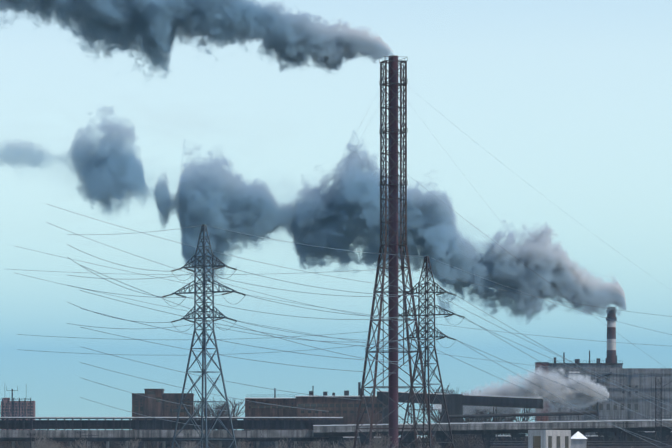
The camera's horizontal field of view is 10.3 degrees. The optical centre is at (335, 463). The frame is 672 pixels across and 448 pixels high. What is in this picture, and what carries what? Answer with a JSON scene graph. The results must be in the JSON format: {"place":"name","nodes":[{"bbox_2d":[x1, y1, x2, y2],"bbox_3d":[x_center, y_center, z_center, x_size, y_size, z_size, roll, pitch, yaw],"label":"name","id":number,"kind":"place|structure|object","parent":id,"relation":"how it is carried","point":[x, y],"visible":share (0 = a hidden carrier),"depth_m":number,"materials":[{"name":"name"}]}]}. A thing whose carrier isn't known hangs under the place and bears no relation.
{"place":"outdoors","nodes":[
{"label":"outdoors","id":0,"kind":"place"},
{"bbox_2d":[1,398,34,429],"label":"building","id":1,"kind":"structure","parent":0,"point":[17,408],"depth_m":3492.25,"materials":[{"name":"grey concrete"}]},
{"bbox_2d":[132,386,193,429],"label":"factory block","id":2,"kind":"structure","parent":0,"point":[145,406],"depth_m":1596.38,"materials":[{"name":"concrete"}]},
{"bbox_2d":[0,65,361,287],"bbox_3d":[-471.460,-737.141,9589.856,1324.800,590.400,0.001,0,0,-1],"label":"cloud","id":3,"kind":"structure","parent":0,"point":[147,161],"depth_m":9589.97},
{"bbox_2d":[245,382,381,447],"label":"factory hall","id":4,"kind":"structure","parent":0,"point":[351,410],"depth_m":1397.62,"materials":[{"name":"concrete"}]},
{"bbox_2d":[32,432,633,447],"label":"trees","id":5,"kind":"object","parent":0,"point":[56,445],"visible":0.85,"depth_m":1022.70,"materials":[{"name":"brown plant"}]},
{"bbox_2d":[0,411,671,447],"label":"pipe bridge","id":6,"kind":"structure","parent":0,"point":[468,428],"depth_m":1149.56,"materials":[{"name":"metal"}]},
{"bbox_2d":[0,431,671,447],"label":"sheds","id":7,"kind":"object","parent":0,"point":[648,435],"visible":0.1,"depth_m":1330.75,"materials":[{"name":"metal"}]},
{"bbox_2d":[0,429,671,447],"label":"tree belt","id":8,"kind":"object","parent":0,"point":[460,440],"visible":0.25,"depth_m":1209.29,"materials":[{"name":"brown plant"}]},
{"bbox_2d":[0,0,671,447],"label":"sky","id":9,"kind":"structure","parent":0,"point":[573,98],"materials":[{"name":"blue"}]},
{"bbox_2d":[27,421,671,447],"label":"yard clutter","id":10,"kind":"object","parent":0,"point":[623,441],"visible":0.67,"depth_m":1039.88,"materials":[{"name":"metal"}]},
{"bbox_2d":[528,430,570,447],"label":"building","id":11,"kind":"structure","parent":0,"point":[556,442],"depth_m":901.59,"materials":[{"name":"paint"}]},
{"bbox_2d":[535,351,671,434],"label":"boiler house","id":12,"kind":"structure","parent":0,"point":[627,396],"depth_m":1901.50,"materials":[{"name":"concrete"}]},
{"bbox_2d":[605,307,616,362],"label":"striped chimney","id":13,"kind":"object","parent":12,"relation":"on","point":[612,339],"visible":0.4,"depth_m":1959.29,"materials":[{"name":"concrete"}]},
{"label":"ground","id":14,"kind":"structure","parent":0,"visible":0},
{"bbox_2d":[0,389,30,429],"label":"antennas","id":15,"kind":"object","parent":14,"relation":"on","point":[13,402],"visible":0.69,"depth_m":1495.23,"materials":[{"name":"metal"}]},
{"bbox_2d":[171,224,236,447],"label":"pylon","id":16,"kind":"object","parent":14,"relation":"on","point":[204,275],"visible":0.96,"depth_m":597.24,"materials":[{"name":"metal"}]},
{"bbox_2d":[162,266,245,322],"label":"insulators","id":17,"kind":"object","parent":16,"relation":"attached to","point":[222,294],"visible":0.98,"depth_m":595.49,"materials":[{"name":"grey ceramic"}]},
{"bbox_2d":[163,270,244,331],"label":"jumper cables","id":18,"kind":"object","parent":16,"relation":"attached to","point":[183,300],"visible":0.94,"depth_m":600.64,"materials":[{"name":"grey metal"}]},
{"bbox_2d":[11,174,671,447],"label":"power lines","id":19,"kind":"object","parent":16,"relation":"attached to","point":[388,318],"visible":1,"depth_m":680.54,"materials":[{"name":"grey metal"}]},
{"bbox_2d":[194,383,536,434],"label":"trees","id":20,"kind":"object","parent":14,"relation":"on","point":[234,412],"visible":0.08,"depth_m":1721.43,"materials":[{"name":"brown plant"}]},
{"bbox_2d":[353,55,433,447],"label":"chimney tower","id":21,"kind":"structure","parent":14,"relation":"on","point":[393,211],"depth_m":997.22,"materials":[{"name":"metal"}]},
{"bbox_2d":[227,85,671,359],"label":"guy wires","id":22,"kind":"object","parent":21,"relation":"attached to","point":[456,165],"visible":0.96,"depth_m":998.52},
{"bbox_2d":[398,256,455,447],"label":"pylon","id":23,"kind":"object","parent":14,"relation":"on","point":[427,299],"visible":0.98,"depth_m":688.04,"materials":[{"name":"grey metal"}]},
{"bbox_2d":[390,292,464,340],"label":"insulators","id":24,"kind":"object","parent":23,"relation":"attached to","point":[444,317],"visible":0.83,"depth_m":685.86,"materials":[{"name":"grey ceramic"}]},
{"bbox_2d":[391,296,463,348],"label":"jumper cables","id":25,"kind":"object","parent":23,"relation":"attached to","point":[409,319],"visible":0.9,"depth_m":690.44,"materials":[{"name":"grey metal"}]},
{"bbox_2d":[377,391,542,447],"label":"conveyor gallery","id":26,"kind":"object","parent":14,"relation":"on","point":[452,400],"visible":0.69,"depth_m":1297.51,"materials":[{"name":"metal"}]},
{"bbox_2d":[378,391,542,398],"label":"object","id":27,"kind":"structure","parent":26,"relation":"on","point":[477,395],"depth_m":1297.78,"materials":[{"name":"grey metal"}]},
{"bbox_2d":[571,431,586,447],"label":"pump hut","id":28,"kind":"object","parent":14,"relation":"on","point":[577,441],"visible":0.79,"depth_m":919.37,"materials":[{"name":"grey paint"}]},
{"bbox_2d":[655,376,671,447],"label":"lattice mast","id":29,"kind":"object","parent":14,"relation":"on","point":[658,409],"visible":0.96,"depth_m":999.17,"materials":[{"name":"metal"}]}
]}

